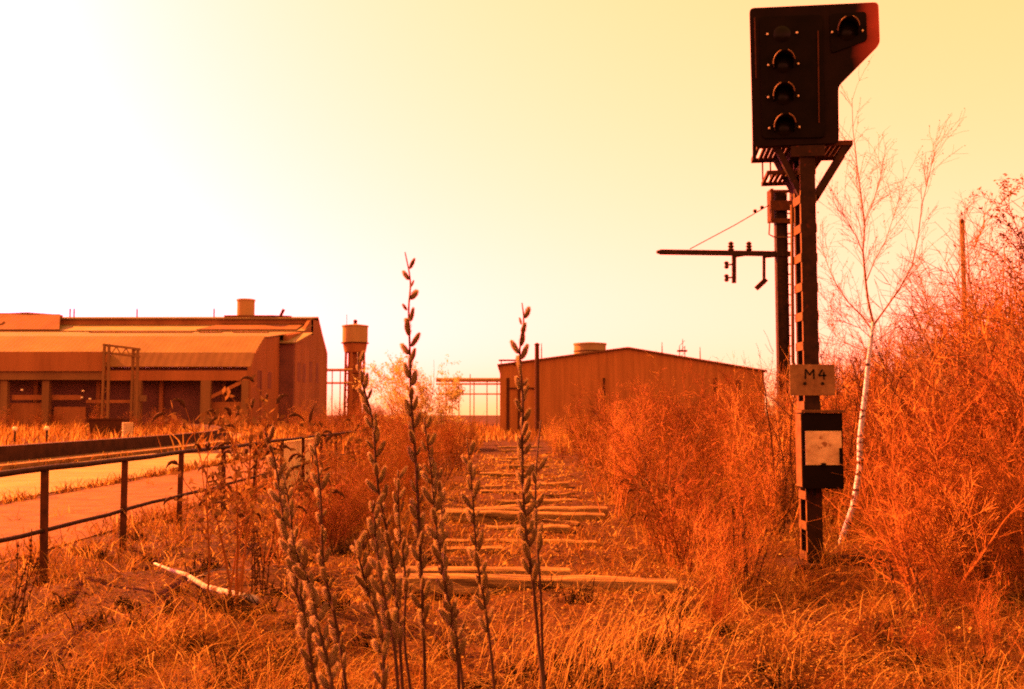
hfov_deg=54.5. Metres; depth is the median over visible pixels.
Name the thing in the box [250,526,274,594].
dead weed
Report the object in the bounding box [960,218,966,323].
wooden pole
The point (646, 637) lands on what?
twiggy plant
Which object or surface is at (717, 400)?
bare shrub
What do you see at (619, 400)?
bare shrub
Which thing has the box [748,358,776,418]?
bare shrub
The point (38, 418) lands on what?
yard bush
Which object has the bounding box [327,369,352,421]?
pipe bridge
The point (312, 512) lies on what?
bush
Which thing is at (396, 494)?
bush
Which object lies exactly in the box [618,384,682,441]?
bare shrub
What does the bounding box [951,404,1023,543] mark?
bare shrub
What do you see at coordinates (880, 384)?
bare shrub
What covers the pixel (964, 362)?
bare shrub
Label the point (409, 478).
bush
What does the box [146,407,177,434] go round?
yard bush
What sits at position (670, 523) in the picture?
bare shrub
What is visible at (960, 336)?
bare shrub
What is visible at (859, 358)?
bare shrub
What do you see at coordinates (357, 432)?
bush
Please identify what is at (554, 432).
bare shrub
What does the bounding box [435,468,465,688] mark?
willow shoot
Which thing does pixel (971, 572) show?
twiggy plant
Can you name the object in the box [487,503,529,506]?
broken board
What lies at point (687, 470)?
bare shrub
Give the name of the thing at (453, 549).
broken board
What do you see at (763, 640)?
twiggy plant
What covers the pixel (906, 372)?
bare shrub
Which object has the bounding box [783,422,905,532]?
bare shrub
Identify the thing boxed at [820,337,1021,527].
bare shrub
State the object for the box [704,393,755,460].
bare shrub
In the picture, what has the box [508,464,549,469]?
timber sleeper
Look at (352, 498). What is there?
bush
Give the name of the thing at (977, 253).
young tree
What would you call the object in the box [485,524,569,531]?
timber sleeper
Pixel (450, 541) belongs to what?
timber sleeper
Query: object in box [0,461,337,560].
path
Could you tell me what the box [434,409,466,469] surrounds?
bush
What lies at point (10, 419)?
yard bush
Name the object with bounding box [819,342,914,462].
bare shrub
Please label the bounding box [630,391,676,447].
bare shrub
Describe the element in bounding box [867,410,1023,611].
bare shrub
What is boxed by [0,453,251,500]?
road
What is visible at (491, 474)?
timber sleeper
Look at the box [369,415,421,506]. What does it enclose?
bush
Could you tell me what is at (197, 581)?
fallen branch
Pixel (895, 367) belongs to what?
bare shrub
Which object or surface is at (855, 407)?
bare shrub
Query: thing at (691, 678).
twiggy plant
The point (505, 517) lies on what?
timber sleeper
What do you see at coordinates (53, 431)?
yard weeds
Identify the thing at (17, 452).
wall
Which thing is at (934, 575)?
twiggy plant
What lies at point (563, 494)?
broken board
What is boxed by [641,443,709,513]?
bare shrub
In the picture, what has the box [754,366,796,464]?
bare shrub
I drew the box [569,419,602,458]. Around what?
bare shrub
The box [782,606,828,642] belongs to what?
twiggy plant
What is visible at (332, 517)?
bush
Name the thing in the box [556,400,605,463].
bare shrub
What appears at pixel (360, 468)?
bush
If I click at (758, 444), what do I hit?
bare shrub
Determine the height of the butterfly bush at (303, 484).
1.736 m
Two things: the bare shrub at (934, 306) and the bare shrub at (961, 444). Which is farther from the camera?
the bare shrub at (934, 306)
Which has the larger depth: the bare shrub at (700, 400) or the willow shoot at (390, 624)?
the bare shrub at (700, 400)
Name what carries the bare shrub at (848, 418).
on the ground at (350, 611)
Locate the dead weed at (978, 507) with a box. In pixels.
[937,483,996,598]
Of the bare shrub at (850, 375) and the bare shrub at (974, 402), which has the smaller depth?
the bare shrub at (974, 402)
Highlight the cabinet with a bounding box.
[283,438,314,489]
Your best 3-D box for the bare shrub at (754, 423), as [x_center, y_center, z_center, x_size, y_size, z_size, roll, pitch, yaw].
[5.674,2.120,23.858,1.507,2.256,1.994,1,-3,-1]
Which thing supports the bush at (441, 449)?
on the ground at (350, 611)
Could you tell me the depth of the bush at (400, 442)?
28.20 m
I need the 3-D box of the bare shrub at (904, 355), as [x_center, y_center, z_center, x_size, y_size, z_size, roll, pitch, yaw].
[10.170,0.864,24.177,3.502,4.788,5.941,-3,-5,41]
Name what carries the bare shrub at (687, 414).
on the ground at (350, 611)
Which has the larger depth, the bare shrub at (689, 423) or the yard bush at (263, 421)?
the yard bush at (263, 421)
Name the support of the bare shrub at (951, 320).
on the ground at (350, 611)
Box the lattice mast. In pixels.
[677,339,686,355]
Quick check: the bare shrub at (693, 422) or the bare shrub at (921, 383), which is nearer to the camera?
the bare shrub at (921, 383)
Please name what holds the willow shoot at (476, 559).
on the ground at (350, 611)
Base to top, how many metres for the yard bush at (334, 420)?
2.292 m
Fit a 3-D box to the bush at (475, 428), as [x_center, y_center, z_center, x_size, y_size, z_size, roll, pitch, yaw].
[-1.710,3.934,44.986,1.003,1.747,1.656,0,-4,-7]
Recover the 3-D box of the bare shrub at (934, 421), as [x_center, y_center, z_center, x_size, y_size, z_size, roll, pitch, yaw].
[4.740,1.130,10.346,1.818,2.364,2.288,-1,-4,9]
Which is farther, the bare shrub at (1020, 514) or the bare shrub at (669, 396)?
the bare shrub at (669, 396)
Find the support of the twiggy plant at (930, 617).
on the ground at (350, 611)
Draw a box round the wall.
[0,424,225,461]
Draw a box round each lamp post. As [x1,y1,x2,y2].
[12,427,17,444]
[44,426,49,442]
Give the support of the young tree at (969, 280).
on the ground at (350, 611)
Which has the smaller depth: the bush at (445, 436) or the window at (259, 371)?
the bush at (445, 436)
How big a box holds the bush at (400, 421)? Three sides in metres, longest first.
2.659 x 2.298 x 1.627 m
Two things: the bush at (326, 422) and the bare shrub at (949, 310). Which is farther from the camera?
the bush at (326, 422)
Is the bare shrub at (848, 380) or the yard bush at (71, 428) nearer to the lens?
the bare shrub at (848, 380)
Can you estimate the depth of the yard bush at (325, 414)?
86.63 m
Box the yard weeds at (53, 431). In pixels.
[0,417,774,459]
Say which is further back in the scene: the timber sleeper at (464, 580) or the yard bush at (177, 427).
the yard bush at (177, 427)
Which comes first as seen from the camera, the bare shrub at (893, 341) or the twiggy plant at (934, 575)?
the twiggy plant at (934, 575)
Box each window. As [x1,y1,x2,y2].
[257,370,260,387]
[268,372,271,388]
[297,362,300,381]
[303,364,305,382]
[309,361,311,381]
[316,363,317,382]
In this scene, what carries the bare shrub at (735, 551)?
on the ground at (350, 611)
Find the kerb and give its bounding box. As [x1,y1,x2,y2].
[0,431,240,469]
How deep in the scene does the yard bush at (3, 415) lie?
82.77 m
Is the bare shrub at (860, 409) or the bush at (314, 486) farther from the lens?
the bush at (314, 486)
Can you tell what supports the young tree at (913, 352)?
on the ground at (350, 611)
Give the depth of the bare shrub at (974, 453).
10.21 m
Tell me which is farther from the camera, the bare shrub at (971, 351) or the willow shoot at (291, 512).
the bare shrub at (971, 351)
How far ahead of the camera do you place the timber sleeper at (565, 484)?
22.38 m
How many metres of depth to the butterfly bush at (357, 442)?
17.81 m
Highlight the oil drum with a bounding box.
[122,422,133,437]
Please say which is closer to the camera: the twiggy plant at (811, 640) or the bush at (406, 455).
the twiggy plant at (811, 640)
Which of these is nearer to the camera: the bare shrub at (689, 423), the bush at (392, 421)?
the bare shrub at (689, 423)
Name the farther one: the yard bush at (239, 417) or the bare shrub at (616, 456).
the yard bush at (239, 417)
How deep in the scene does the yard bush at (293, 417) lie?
79.36 m
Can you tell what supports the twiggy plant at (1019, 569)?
on the ground at (350, 611)
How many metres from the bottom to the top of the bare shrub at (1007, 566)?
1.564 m
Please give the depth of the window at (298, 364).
114.79 m
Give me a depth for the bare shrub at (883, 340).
30.19 m
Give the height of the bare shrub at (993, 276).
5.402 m
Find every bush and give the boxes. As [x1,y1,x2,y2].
[0,406,11,427]
[2,408,16,429]
[25,408,48,430]
[36,405,66,426]
[65,419,80,432]
[85,402,107,426]
[105,411,149,429]
[124,409,141,428]
[136,415,160,435]
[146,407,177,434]
[150,411,167,425]
[152,374,304,606]
[164,411,192,433]
[170,413,181,433]
[198,404,353,565]
[217,406,247,429]
[220,399,252,434]
[256,413,276,429]
[266,471,359,539]
[280,387,318,435]
[280,400,309,427]
[286,456,338,534]
[288,438,393,548]
[289,408,346,435]
[294,475,363,549]
[304,446,401,507]
[308,410,348,435]
[309,414,373,486]
[309,440,396,503]
[310,452,373,538]
[314,397,349,431]
[316,444,366,493]
[318,399,334,425]
[318,422,340,454]
[320,442,386,537]
[323,407,344,429]
[324,467,381,532]
[326,401,359,430]
[333,418,349,446]
[336,461,392,518]
[337,400,359,428]
[338,403,407,465]
[338,417,426,492]
[339,404,386,436]
[339,448,406,493]
[340,404,381,430]
[340,458,410,528]
[342,405,385,439]
[343,409,443,481]
[347,404,422,465]
[349,400,379,424]
[357,401,398,425]
[360,443,393,478]
[364,392,407,463]
[364,463,411,524]
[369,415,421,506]
[371,401,399,429]
[377,398,438,445]
[378,400,423,451]
[378,444,457,501]
[380,415,451,520]
[384,429,425,474]
[386,428,440,459]
[387,429,441,479]
[390,436,425,485]
[392,426,460,492]
[396,427,450,464]
[400,421,434,445]
[416,431,459,469]
[426,415,481,498]
[432,410,479,470]
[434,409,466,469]
[437,427,477,469]
[443,407,471,447]
[448,417,477,443]
[457,410,479,441]
[467,414,485,444]
[470,432,483,448]
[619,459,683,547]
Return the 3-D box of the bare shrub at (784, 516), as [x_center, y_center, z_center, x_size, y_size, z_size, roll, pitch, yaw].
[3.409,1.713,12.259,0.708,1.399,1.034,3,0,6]
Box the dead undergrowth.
[202,429,1023,607]
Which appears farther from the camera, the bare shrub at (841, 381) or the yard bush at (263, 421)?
the yard bush at (263, 421)
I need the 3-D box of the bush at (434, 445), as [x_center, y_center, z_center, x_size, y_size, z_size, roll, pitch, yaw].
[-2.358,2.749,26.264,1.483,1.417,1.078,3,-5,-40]
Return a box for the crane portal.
[100,344,140,426]
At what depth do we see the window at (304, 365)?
118.12 m
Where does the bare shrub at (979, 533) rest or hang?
on the ground at (350, 611)
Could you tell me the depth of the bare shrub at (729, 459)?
18.82 m
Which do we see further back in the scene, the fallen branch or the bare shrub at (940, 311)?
the bare shrub at (940, 311)
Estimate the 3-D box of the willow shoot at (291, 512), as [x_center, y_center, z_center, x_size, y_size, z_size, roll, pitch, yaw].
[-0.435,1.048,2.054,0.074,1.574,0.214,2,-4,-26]
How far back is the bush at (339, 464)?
16.84 m
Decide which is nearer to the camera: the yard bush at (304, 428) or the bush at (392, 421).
the bush at (392, 421)
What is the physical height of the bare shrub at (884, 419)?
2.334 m
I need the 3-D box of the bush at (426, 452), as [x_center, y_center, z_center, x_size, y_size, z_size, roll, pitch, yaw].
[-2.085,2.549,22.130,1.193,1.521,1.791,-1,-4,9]
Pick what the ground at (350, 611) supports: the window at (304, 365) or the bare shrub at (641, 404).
the bare shrub at (641, 404)
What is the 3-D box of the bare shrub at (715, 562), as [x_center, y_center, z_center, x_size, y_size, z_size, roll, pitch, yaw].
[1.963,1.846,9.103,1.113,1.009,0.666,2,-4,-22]
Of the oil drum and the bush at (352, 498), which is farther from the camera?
the oil drum
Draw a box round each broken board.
[441,545,503,552]
[465,485,502,488]
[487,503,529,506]
[539,519,580,525]
[544,492,575,496]
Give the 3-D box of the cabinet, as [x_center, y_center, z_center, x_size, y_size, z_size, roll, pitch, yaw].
[-4.800,2.666,22.421,0.040,1.030,3.300,0,-4,0]
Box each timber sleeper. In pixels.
[393,573,677,593]
[401,565,569,575]
[436,509,604,522]
[445,506,607,517]
[445,538,596,546]
[480,472,530,476]
[480,489,557,493]
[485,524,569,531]
[487,457,517,460]
[495,482,568,487]
[497,498,576,505]
[498,446,541,447]
[502,449,532,451]
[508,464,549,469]
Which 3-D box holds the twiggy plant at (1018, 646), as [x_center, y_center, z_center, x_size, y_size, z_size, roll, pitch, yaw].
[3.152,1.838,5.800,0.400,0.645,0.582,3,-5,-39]
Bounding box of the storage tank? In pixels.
[573,342,606,353]
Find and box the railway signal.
[749,2,879,574]
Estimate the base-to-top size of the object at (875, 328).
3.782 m
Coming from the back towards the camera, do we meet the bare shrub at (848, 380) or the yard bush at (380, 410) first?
the yard bush at (380, 410)
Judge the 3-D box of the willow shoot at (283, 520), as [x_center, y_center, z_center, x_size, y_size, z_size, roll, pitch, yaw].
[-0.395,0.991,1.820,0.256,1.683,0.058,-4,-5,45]
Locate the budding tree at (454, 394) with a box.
[352,352,473,437]
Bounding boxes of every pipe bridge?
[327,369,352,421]
[436,374,499,424]
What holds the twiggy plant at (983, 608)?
on the ground at (350, 611)
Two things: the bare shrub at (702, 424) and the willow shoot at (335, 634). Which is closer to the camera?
the willow shoot at (335, 634)
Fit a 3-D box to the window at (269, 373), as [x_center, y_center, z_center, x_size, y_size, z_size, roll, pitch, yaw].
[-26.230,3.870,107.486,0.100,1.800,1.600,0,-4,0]
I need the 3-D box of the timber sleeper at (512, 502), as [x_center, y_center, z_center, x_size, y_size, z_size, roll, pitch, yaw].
[0.455,2.888,18.060,1.454,0.158,0.262,0,-4,-2]
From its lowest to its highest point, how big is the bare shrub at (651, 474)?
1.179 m
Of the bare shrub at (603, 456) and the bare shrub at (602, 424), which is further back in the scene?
the bare shrub at (602, 424)
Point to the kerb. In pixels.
(34, 462)
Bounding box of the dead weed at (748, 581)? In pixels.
[731,496,774,596]
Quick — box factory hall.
[0,298,327,428]
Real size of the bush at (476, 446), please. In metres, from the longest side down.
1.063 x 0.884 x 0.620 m
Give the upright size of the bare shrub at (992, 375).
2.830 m
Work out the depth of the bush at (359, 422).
44.44 m
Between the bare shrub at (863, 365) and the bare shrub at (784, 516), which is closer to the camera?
the bare shrub at (784, 516)
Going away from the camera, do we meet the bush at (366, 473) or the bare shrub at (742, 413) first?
the bush at (366, 473)
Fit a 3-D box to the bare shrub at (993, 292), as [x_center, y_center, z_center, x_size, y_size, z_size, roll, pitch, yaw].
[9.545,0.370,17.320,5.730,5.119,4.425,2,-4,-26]
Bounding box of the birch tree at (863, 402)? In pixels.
[816,55,1007,543]
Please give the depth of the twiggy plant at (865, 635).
6.58 m
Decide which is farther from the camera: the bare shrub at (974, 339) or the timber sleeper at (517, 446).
the timber sleeper at (517, 446)
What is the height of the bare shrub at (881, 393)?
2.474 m
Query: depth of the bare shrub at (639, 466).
15.06 m
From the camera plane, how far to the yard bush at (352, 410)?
85.05 m
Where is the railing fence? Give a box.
[0,430,360,580]
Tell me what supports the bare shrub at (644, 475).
on the ground at (350, 611)
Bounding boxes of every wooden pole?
[534,343,539,434]
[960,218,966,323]
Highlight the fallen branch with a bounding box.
[153,563,258,603]
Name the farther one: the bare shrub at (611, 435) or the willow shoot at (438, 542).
the bare shrub at (611, 435)
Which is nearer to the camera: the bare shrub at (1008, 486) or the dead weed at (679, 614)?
the dead weed at (679, 614)
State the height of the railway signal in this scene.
5.997 m
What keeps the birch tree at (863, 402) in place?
on the ground at (350, 611)
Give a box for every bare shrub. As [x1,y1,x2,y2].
[538,407,565,451]
[539,415,566,453]
[541,386,661,498]
[550,382,675,517]
[554,443,570,460]
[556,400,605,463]
[558,401,585,451]
[559,389,647,485]
[560,395,602,441]
[560,406,668,507]
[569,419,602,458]
[572,392,660,493]
[574,378,690,429]
[576,384,665,459]
[580,395,702,517]
[582,396,662,463]
[582,420,632,483]
[592,397,638,456]
[593,375,670,447]
[593,402,616,456]
[605,409,775,575]
[606,445,691,512]
[612,416,712,528]
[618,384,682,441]
[618,394,690,493]
[620,397,697,504]
[620,460,654,497]
[621,434,753,570]
[623,351,722,478]
[624,380,759,508]
[626,364,737,470]
[630,378,681,438]
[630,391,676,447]
[637,393,725,485]
[638,395,732,473]
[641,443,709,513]
[651,392,726,433]
[654,434,722,514]
[659,351,756,462]
[666,385,726,476]
[673,385,725,438]
[674,383,717,429]
[675,489,775,584]
[675,493,786,596]
[679,393,706,447]
[682,400,724,470]
[684,360,859,495]
[685,395,722,432]
[687,485,769,596]
[692,426,823,536]
[696,398,795,497]
[699,431,768,485]
[704,350,787,468]
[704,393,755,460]
[707,434,730,471]
[710,368,883,515]
[714,361,863,476]
[720,370,785,467]
[726,387,788,467]
[735,331,825,512]
[737,358,837,471]
[737,403,795,523]
[743,346,848,474]
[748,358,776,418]
[751,390,794,458]
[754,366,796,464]
[759,416,865,494]
[764,433,799,533]
[766,338,934,516]
[774,355,885,409]
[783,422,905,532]
[784,370,918,508]
[786,299,914,489]
[795,368,912,466]
[801,434,1023,607]
[805,368,1023,563]
[819,338,880,390]
[819,339,906,464]
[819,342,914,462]
[819,353,906,415]
[820,314,884,525]
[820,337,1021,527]
[820,342,906,382]
[820,376,899,482]
[822,325,920,434]
[825,362,886,467]
[826,355,1018,498]
[827,329,1023,555]
[828,343,881,464]
[829,213,1022,398]
[833,325,898,387]
[835,299,964,401]
[835,354,872,405]
[837,469,982,600]
[839,327,894,385]
[840,347,927,431]
[842,308,1021,536]
[843,298,953,384]
[843,325,948,403]
[843,371,926,486]
[846,435,974,568]
[848,435,911,506]
[851,304,1023,460]
[857,370,926,419]
[859,309,927,418]
[859,329,917,385]
[859,421,1023,589]
[860,341,946,408]
[864,342,1023,556]
[864,347,941,435]
[865,438,1006,599]
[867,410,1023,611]
[868,259,1023,419]
[871,324,1017,449]
[874,251,1020,377]
[874,321,1023,559]
[875,186,1023,468]
[875,286,992,387]
[882,276,1006,382]
[882,329,1023,531]
[884,270,1018,417]
[886,339,1023,524]
[887,393,1018,548]
[889,258,1023,431]
[890,275,1023,413]
[890,410,1023,590]
[893,307,950,437]
[895,285,1004,414]
[903,267,1018,391]
[908,307,951,381]
[915,299,1023,449]
[915,329,1023,401]
[915,355,1023,506]
[920,200,1023,374]
[922,316,1023,469]
[923,328,1023,509]
[924,214,1023,346]
[925,384,1023,563]
[930,292,988,372]
[930,336,1023,472]
[931,399,1023,591]
[934,277,1023,475]
[937,311,1021,404]
[937,473,1023,570]
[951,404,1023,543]
[954,427,1023,583]
[963,280,1023,476]
[966,428,1023,553]
[972,447,1023,571]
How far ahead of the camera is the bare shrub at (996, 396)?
9.90 m
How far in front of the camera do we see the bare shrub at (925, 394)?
11.34 m
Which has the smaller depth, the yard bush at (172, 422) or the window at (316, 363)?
the yard bush at (172, 422)
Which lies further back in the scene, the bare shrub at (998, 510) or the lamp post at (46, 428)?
the lamp post at (46, 428)
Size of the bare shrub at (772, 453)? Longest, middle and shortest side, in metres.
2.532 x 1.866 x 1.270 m
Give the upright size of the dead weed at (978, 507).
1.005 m
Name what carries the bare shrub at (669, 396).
on the ground at (350, 611)
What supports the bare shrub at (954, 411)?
on the ground at (350, 611)
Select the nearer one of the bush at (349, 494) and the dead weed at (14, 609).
the dead weed at (14, 609)
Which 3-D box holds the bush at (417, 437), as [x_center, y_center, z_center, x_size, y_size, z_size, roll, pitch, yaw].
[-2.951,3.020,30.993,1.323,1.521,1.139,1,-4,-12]
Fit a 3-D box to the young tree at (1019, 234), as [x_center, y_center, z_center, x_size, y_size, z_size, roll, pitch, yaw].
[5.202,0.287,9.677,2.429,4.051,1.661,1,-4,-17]
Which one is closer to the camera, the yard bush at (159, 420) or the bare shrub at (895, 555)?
the bare shrub at (895, 555)
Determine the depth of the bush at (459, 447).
27.46 m
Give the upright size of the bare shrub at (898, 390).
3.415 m
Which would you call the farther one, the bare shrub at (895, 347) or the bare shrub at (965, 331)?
the bare shrub at (895, 347)
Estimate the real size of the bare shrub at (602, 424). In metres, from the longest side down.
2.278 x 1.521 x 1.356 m
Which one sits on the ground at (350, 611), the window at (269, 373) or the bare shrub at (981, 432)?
the bare shrub at (981, 432)
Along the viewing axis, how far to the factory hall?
103.51 m
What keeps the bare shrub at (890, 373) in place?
on the ground at (350, 611)
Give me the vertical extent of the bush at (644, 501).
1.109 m
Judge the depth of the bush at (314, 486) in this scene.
13.90 m
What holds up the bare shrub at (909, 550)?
on the ground at (350, 611)
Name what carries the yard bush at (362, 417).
on the ground at (350, 611)
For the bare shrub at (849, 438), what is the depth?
15.98 m
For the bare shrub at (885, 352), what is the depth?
28.27 m
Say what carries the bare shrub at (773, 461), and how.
on the ground at (350, 611)
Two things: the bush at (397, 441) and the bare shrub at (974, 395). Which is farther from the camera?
the bush at (397, 441)
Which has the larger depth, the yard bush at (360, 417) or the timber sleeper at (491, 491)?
the yard bush at (360, 417)
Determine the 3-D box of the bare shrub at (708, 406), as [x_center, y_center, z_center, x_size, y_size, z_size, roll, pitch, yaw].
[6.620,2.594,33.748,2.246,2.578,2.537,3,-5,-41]
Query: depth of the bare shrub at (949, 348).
17.60 m
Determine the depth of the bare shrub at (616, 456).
16.87 m
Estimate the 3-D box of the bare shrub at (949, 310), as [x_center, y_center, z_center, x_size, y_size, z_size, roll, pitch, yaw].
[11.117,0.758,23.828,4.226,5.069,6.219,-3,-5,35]
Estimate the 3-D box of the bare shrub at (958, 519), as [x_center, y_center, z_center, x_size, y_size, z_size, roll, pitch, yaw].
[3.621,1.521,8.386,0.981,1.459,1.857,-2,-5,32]
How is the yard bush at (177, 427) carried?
on the ground at (350, 611)
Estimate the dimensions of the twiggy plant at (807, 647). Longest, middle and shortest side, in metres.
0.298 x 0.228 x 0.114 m
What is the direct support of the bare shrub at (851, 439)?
on the ground at (350, 611)
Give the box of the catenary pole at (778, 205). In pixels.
[656,188,792,466]
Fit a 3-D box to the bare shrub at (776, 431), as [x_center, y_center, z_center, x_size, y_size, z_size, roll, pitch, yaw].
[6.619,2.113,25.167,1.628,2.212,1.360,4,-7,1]
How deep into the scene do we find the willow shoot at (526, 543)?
1.92 m
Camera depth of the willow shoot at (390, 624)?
1.72 m
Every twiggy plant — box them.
[639,627,659,651]
[669,618,684,649]
[674,637,717,687]
[685,575,745,625]
[697,593,742,624]
[709,588,741,625]
[710,663,730,688]
[720,641,736,675]
[745,609,780,661]
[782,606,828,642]
[782,646,858,688]
[795,627,816,660]
[834,603,896,659]
[882,597,958,664]
[900,567,934,604]
[908,633,958,673]
[910,560,955,621]
[917,593,948,638]
[918,543,1015,616]
[919,553,973,607]
[924,586,977,648]
[943,558,995,614]
[952,569,1023,659]
[1004,540,1023,591]
[1004,633,1023,668]
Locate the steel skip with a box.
[87,418,129,437]
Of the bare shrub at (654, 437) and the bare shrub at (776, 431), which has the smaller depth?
the bare shrub at (654, 437)
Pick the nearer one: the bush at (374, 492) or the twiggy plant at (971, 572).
the twiggy plant at (971, 572)
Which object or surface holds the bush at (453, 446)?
on the ground at (350, 611)
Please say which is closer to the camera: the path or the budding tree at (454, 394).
the path
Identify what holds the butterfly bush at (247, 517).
on the ground at (350, 611)
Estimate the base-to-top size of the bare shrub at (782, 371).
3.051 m
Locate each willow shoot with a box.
[264,426,320,688]
[281,467,316,688]
[287,527,339,688]
[308,432,347,688]
[350,531,390,688]
[356,351,405,688]
[366,493,400,688]
[392,466,411,688]
[400,252,431,688]
[420,415,466,688]
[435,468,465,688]
[460,438,495,688]
[509,303,544,688]
[527,420,547,688]
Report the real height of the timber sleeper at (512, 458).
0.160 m
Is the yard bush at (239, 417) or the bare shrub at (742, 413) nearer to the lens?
the bare shrub at (742, 413)
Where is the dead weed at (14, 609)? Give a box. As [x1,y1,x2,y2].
[7,529,39,632]
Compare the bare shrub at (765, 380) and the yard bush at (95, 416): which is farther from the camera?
the yard bush at (95, 416)
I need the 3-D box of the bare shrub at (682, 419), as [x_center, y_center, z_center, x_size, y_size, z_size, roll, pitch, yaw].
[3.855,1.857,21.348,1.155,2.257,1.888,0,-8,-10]
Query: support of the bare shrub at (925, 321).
on the ground at (350, 611)
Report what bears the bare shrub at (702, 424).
on the ground at (350, 611)
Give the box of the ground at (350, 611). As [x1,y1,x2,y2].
[0,415,1023,688]
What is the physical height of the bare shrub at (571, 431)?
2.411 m
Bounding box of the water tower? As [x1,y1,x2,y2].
[341,320,368,421]
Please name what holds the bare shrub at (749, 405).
on the ground at (350, 611)
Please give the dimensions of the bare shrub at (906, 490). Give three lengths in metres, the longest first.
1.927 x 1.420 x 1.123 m
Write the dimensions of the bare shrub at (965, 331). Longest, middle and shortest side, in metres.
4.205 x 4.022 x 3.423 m
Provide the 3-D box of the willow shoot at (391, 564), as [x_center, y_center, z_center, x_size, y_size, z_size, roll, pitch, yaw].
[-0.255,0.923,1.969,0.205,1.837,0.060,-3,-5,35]
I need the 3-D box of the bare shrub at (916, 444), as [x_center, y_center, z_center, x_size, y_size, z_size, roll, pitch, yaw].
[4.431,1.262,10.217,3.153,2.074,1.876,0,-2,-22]
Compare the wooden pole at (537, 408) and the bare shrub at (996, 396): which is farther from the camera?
the wooden pole at (537, 408)
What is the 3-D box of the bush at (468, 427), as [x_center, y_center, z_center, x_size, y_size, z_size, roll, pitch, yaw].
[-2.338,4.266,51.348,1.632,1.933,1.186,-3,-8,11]
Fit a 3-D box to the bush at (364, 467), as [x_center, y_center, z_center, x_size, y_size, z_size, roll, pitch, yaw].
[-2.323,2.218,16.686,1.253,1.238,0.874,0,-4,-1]
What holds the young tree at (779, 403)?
on the ground at (350, 611)
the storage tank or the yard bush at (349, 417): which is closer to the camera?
the yard bush at (349, 417)
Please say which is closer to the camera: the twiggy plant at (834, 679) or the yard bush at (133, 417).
the twiggy plant at (834, 679)
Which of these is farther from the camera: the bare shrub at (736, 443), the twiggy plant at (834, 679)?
the bare shrub at (736, 443)
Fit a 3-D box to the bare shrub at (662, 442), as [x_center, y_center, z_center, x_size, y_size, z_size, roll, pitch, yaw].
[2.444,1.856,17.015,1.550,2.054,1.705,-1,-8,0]
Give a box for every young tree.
[758,355,796,441]
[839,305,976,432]
[865,219,1023,431]
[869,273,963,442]
[895,173,1023,433]
[896,329,1022,485]
[917,189,1023,356]
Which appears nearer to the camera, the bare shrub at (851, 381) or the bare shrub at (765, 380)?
the bare shrub at (851, 381)
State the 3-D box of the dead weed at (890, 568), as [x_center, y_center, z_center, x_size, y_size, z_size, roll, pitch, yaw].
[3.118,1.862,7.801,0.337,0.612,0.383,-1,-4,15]
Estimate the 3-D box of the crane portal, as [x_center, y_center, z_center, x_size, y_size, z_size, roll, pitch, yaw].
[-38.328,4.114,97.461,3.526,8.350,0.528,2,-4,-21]
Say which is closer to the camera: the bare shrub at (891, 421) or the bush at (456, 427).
the bare shrub at (891, 421)
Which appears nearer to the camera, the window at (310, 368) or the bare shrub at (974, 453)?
the bare shrub at (974, 453)
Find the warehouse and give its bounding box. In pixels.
[497,347,767,432]
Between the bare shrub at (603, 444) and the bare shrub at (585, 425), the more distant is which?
the bare shrub at (585, 425)
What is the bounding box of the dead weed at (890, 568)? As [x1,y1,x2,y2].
[884,540,930,620]
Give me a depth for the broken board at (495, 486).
21.28 m
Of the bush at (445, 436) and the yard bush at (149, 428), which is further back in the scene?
the yard bush at (149, 428)
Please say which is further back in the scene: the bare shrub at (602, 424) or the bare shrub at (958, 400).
the bare shrub at (602, 424)
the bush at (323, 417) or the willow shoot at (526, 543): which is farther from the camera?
the bush at (323, 417)
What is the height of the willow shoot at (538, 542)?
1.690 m
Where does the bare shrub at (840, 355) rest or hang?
on the ground at (350, 611)
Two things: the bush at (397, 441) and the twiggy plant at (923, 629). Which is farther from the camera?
the bush at (397, 441)
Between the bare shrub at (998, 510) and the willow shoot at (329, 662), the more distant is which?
the bare shrub at (998, 510)
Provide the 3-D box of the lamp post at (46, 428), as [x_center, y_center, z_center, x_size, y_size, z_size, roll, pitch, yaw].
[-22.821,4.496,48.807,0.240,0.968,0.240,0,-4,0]
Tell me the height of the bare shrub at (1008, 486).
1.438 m
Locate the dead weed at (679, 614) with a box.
[661,589,684,672]
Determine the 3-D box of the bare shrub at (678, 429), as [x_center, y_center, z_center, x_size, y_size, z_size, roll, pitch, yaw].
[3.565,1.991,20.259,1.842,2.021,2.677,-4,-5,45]
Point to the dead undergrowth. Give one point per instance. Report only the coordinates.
(582, 537)
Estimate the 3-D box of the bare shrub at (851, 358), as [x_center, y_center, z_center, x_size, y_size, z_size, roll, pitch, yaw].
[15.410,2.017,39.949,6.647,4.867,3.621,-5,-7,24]
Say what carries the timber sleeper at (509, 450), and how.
on the ground at (350, 611)
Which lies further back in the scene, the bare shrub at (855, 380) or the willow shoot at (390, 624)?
the bare shrub at (855, 380)
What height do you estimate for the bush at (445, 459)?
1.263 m
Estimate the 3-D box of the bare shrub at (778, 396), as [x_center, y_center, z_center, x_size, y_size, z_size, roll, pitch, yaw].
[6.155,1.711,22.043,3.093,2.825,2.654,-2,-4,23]
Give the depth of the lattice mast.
170.24 m
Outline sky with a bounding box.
[0,0,1023,414]

